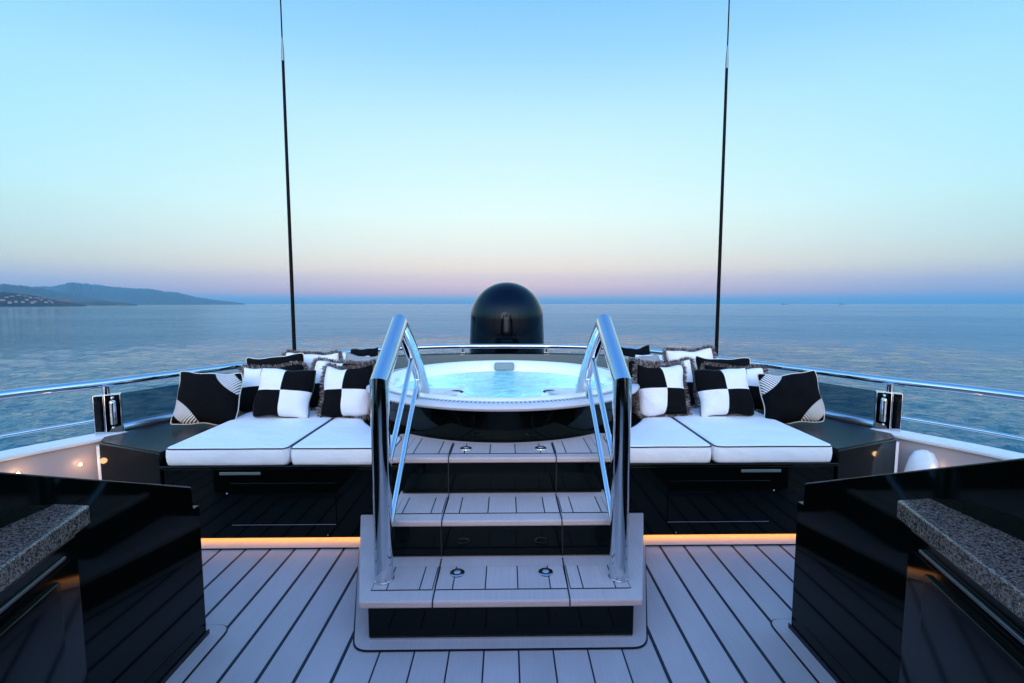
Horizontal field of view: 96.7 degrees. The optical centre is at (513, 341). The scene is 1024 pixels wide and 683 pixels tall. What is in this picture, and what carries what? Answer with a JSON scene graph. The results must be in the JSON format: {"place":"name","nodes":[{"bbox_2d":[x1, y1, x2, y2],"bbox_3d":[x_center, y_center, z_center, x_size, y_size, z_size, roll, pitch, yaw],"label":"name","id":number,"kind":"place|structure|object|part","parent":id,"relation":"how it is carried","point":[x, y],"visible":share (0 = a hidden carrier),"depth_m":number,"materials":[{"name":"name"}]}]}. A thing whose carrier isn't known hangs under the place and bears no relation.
{"place":"outdoors","nodes":[
{"label":"outdoors","id":0,"kind":"place"},
{"bbox_2d":[0,292,85,306],"bbox_3d":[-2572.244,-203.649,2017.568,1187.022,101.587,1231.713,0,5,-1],"label":"headland","id":1,"kind":"structure","parent":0,"point":[39,303],"depth_m":2067.97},
{"bbox_2d":[0,283,122,302],"bbox_3d":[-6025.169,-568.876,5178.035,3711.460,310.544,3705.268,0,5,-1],"label":"hills","id":2,"kind":"structure","parent":0,"point":[36,291],"depth_m":5012.14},
{"bbox_2d":[72,301,136,305],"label":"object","id":3,"kind":"structure","parent":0,"point":[96,303],"depth_m":3198.16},
{"bbox_2d":[35,282,244,304],"bbox_3d":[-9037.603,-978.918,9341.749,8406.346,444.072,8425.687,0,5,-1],"label":"hills","id":4,"kind":"structure","parent":0,"point":[140,296],"depth_m":8100.94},
{"bbox_2d":[469,282,543,353],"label":"satellite dome","id":5,"kind":"structure","parent":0,"point":[506,312],"depth_m":7.47,"materials":[{"name":"black plastic"}]},
{"bbox_2d":[0,304,1023,452],"bbox_3d":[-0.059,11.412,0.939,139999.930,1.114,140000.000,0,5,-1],"label":"sea","id":6,"kind":"structure","parent":0,"point":[980,345],"depth_m":136.54,"materials":[{"name":"teal liquid"}]},
{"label":"hull","id":7,"kind":"structure","parent":6,"relation":"in","visible":0},
{"bbox_2d":[165,534,835,682],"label":"deck","id":8,"kind":"structure","parent":7,"relation":"on","point":[714,608],"depth_m":2.08,"materials":[{"name":"grey wood"}]},
{"bbox_2d":[0,431,126,479],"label":"bulwark","id":9,"kind":"object","parent":8,"relation":"on","point":[62,458],"visible":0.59,"depth_m":2.94,"materials":[{"name":"grey paint"}]},
{"bbox_2d":[92,386,123,434],"bbox_3d":[-2.823,0.476,3.172,0.151,0.330,0.085,-3,5,-30],"label":"rail bracket","id":10,"kind":"object","parent":9,"relation":"on","point":[108,411],"visible":1,"depth_m":3.15,"materials":[{"name":"silver metal"}]},
{"bbox_2d":[0,344,1023,440],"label":"guard rail","id":11,"kind":"object","parent":9,"relation":"on","point":[894,381],"visible":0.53,"depth_m":3.18,"materials":[{"name":"silver metal"}]},
{"bbox_2d":[0,472,209,682],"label":"bar console","id":12,"kind":"object","parent":8,"relation":"on","point":[101,581],"visible":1,"depth_m":1.51,"materials":[{"name":"black"}]},
{"bbox_3d":[-1.127,1.016,0.855,0.015,0.635,0.908,-1,5,-17],"label":"door","id":13,"kind":"part","parent":12,"relation":"part of","materials":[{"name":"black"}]},
{"bbox_2d":[99,412,402,537],"bbox_3d":[-1.395,0.837,4.419,2.152,0.590,3.527,1,5,13],"label":"sunpad bench","id":14,"kind":"object","parent":8,"relation":"on","point":[290,500],"visible":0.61,"depth_m":2.82,"materials":[{"name":"black wood"}]},
{"bbox_2d":[170,371,242,424],"bbox_3d":[-2.306,0.430,3.442,0.440,0.413,0.203,3,-16,-15],"label":"pillow","id":15,"kind":"object","parent":14,"relation":"on","point":[211,398],"visible":0.93,"depth_m":3.38,"materials":[{"name":"fabric"}]},
{"bbox_2d":[166,410,332,466],"bbox_3d":[-1.770,0.622,3.749,0.764,0.117,1.984,0,5,-1],"label":"sunpad","id":16,"kind":"object","parent":14,"relation":"on","point":[248,439],"visible":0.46,"depth_m":2.87,"materials":[{"name":"white fabric"}]},
{"bbox_2d":[237,361,309,415],"bbox_3d":[-1.989,0.389,3.757,0.591,0.467,0.183,-2,-15,-5],"label":"pillow","id":17,"kind":"object","parent":16,"relation":"on","point":[251,381],"visible":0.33,"depth_m":3.70,"materials":[{"name":"fabric"}]},
{"bbox_2d":[253,367,315,417],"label":"pillow","id":18,"kind":"object","parent":16,"relation":"on","point":[283,393],"visible":1,"depth_m":3.46,"materials":[{"name":"fabric"}]},
{"bbox_2d":[281,349,343,369],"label":"pillow","id":19,"kind":"object","parent":16,"relation":"on","point":[309,357],"visible":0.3,"depth_m":4.25,"materials":[{"name":"white fabric"}]},
{"bbox_2d":[246,353,304,368],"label":"pillow","id":20,"kind":"object","parent":14,"relation":"on","point":[280,360],"visible":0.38,"depth_m":4.00,"materials":[{"name":"black fabric"}]},
{"bbox_2d":[291,415,401,465],"bbox_3d":[-1.058,0.620,3.770,0.644,0.117,2.005,0,5,-1],"label":"sunpad","id":21,"kind":"object","parent":14,"relation":"on","point":[338,441],"visible":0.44,"depth_m":2.80,"materials":[{"name":"white fabric"}]},
{"bbox_2d":[309,356,376,410],"bbox_3d":[-1.413,0.370,3.783,0.621,0.495,0.184,1,-13,2],"label":"pillow","id":22,"kind":"object","parent":21,"relation":"on","point":[318,363],"visible":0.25,"depth_m":3.78,"materials":[{"name":"fabric"}]},
{"bbox_2d":[316,360,375,420],"bbox_3d":[-1.289,0.392,3.543,0.485,0.487,0.194,-1,-16,7],"label":"pillow","id":23,"kind":"object","parent":21,"relation":"on","point":[345,392],"visible":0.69,"depth_m":3.48,"materials":[{"name":"fabric"}]},
{"bbox_2d":[345,353,378,362],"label":"pillow","id":24,"kind":"object","parent":21,"relation":"on","point":[350,356],"visible":0.2,"depth_m":4.25,"materials":[{"name":"grey fabric"}]},
{"bbox_2d":[350,347,377,356],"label":"pillow","id":25,"kind":"object","parent":14,"relation":"on","point":[368,352],"visible":0.27,"depth_m":4.73,"materials":[{"name":"black fabric"}]},
{"bbox_2d":[124,354,872,430],"bbox_3d":[-0.093,0.835,4.696,5.558,1.165,2.755,0,5,-1],"label":"glass screen","id":26,"kind":"object","parent":8,"relation":"on","point":[401,362],"visible":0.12,"depth_m":5.76,"materials":[{"name":"clear glass"}]},
{"bbox_2d":[280,0,295,350],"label":"whip antenna","id":27,"kind":"object","parent":26,"relation":"attached to","point":[289,213],"visible":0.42,"depth_m":4.67,"materials":[{"name":"black"}]},
{"bbox_2d":[715,0,729,355],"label":"whip antenna","id":28,"kind":"object","parent":26,"relation":"attached to","point":[721,219],"visible":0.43,"depth_m":4.74,"materials":[{"name":"black"}]},
{"bbox_2d":[359,433,642,639],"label":"staircase","id":29,"kind":"structure","parent":8,"relation":"on","point":[500,540],"depth_m":2.34,"materials":[{"name":"grey wood"}]},
{"bbox_2d":[369,314,429,584],"bbox_3d":[-0.619,0.462,2.647,0.094,1.246,1.182,0,5,-1],"label":"handrail","id":30,"kind":"object","parent":29,"relation":"on","point":[399,334],"visible":1,"depth_m":2.11,"materials":[{"name":"silver metal"}]},
{"bbox_2d":[576,314,631,582],"bbox_3d":[0.493,0.460,2.663,0.094,1.246,1.182,0,5,-1],"label":"handrail","id":31,"kind":"object","parent":29,"relation":"on","point":[604,335],"visible":0.98,"depth_m":2.12,"materials":[{"name":"silver metal"}]},
{"bbox_2d":[366,360,639,442],"bbox_3d":[-0.082,0.649,3.951,2.270,0.738,2.270,0,5,-1],"label":"hot tub","id":32,"kind":"object","parent":8,"relation":"on","point":[501,401],"visible":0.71,"depth_m":3.03,"materials":[{"name":"white plastic"}]},
{"bbox_2d":[602,411,895,534],"bbox_3d":[1.217,0.834,4.458,2.152,0.590,3.527,-1,5,-15],"label":"sunpad bench","id":33,"kind":"object","parent":8,"relation":"on","point":[711,497],"visible":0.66,"depth_m":2.86,"materials":[{"name":"black wood"}]},
{"bbox_2d":[621,345,649,356],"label":"pillow","id":34,"kind":"object","parent":33,"relation":"on","point":[631,352],"visible":0.28,"depth_m":4.77,"materials":[{"name":"black fabric"}]},
{"bbox_2d":[603,409,711,463],"bbox_3d":[0.899,0.618,3.799,0.644,0.117,2.005,0,5,-1],"label":"sunpad","id":35,"kind":"object","parent":33,"relation":"on","point":[663,440],"visible":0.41,"depth_m":2.83,"materials":[{"name":"white fabric"}]},
{"bbox_2d":[624,354,659,362],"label":"pillow","id":36,"kind":"object","parent":35,"relation":"on","point":[652,358],"visible":0.16,"depth_m":4.29,"materials":[{"name":"grey fabric"}]},
{"bbox_2d":[631,361,692,418],"bbox_3d":[1.167,0.387,3.580,0.487,0.492,0.195,1,-16,-10],"label":"pillow","id":37,"kind":"object","parent":35,"relation":"on","point":[661,391],"visible":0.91,"depth_m":3.52,"materials":[{"name":"fabric"}]},
{"bbox_2d":[673,394,831,463],"bbox_3d":[1.611,0.618,3.799,0.764,0.117,1.984,0,5,-1],"label":"sunpad","id":38,"kind":"object","parent":33,"relation":"on","point":[757,437],"visible":0.5,"depth_m":2.91,"materials":[{"name":"white fabric"}]},
{"bbox_2d":[635,355,663,360],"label":"pillow","id":39,"kind":"object","parent":38,"relation":"on","point":[660,357],"visible":0.02,"depth_m":4.61,"materials":[{"name":"white fabric"}]},
{"bbox_2d":[625,356,699,411],"bbox_3d":[1.248,0.364,3.842,0.644,0.488,0.181,-1,-13,-4],"label":"pillow","id":40,"kind":"object","parent":38,"relation":"on","point":[688,362],"visible":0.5,"depth_m":3.84,"materials":[{"name":"fabric"}]},
{"bbox_2d":[660,345,716,369],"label":"pillow","id":41,"kind":"object","parent":38,"relation":"on","point":[704,351],"visible":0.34,"depth_m":4.30,"materials":[{"name":"white fabric"}]},
{"bbox_2d":[695,355,749,368],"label":"pillow","id":42,"kind":"object","parent":38,"relation":"on","point":[738,362],"visible":0.31,"depth_m":4.06,"materials":[{"name":"black fabric"}]},
{"bbox_2d":[693,367,753,416],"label":"pillow","id":43,"kind":"object","parent":38,"relation":"on","point":[723,392],"visible":1,"depth_m":3.51,"materials":[{"name":"fabric"}]},
{"bbox_2d":[699,361,769,413],"bbox_3d":[1.861,0.390,3.812,0.589,0.447,0.178,2,-15,3],"label":"pillow","id":44,"kind":"object","parent":38,"relation":"on","point":[752,379],"visible":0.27,"depth_m":3.77,"materials":[{"name":"fabric"}]},
{"bbox_2d":[757,370,824,423],"bbox_3d":[2.127,0.428,3.489,0.428,0.408,0.198,-4,-16,13],"label":"pillow","id":45,"kind":"object","parent":33,"relation":"on","point":[791,398],"visible":0.96,"depth_m":3.42,"materials":[{"name":"fabric"}]},
{"bbox_2d":[788,458,1023,682],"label":"bar console","id":46,"kind":"object","parent":8,"relation":"on","point":[915,576],"visible":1,"depth_m":1.37,"materials":[{"name":"black"}]},
{"bbox_3d":[1.056,1.013,0.887,0.015,0.635,0.908,1,5,15],"label":"door","id":47,"kind":"part","parent":46,"relation":"part of","materials":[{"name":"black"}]},
{"bbox_2d":[870,428,1023,472],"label":"bulwark","id":48,"kind":"object","parent":8,"relation":"on","point":[946,452],"visible":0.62,"depth_m":2.98,"materials":[{"name":"grey paint"}]},
{"bbox_2d":[873,384,902,431],"bbox_3d":[2.681,0.469,3.255,0.151,0.330,0.085,2,5,28],"label":"rail bracket","id":49,"kind":"object","parent":48,"relation":"on","point":[888,408],"visible":1,"depth_m":3.24,"materials":[{"name":"silver metal"}]},
{"bbox_2d":[904,449,938,471],"bbox_3d":[2.726,0.995,3.055,0.100,0.535,0.230,-3,6,-34],"label":"cowl","id":50,"kind":"object","parent":48,"relation":"attached to","point":[921,459],"visible":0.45,"depth_m":3.03,"materials":[{"name":"white plastic"}]},
{"bbox_2d":[0,0,1023,303],"label":"sky","id":51,"kind":"structure","parent":0,"point":[440,151],"materials":[{"name":"blue"}]}
]}

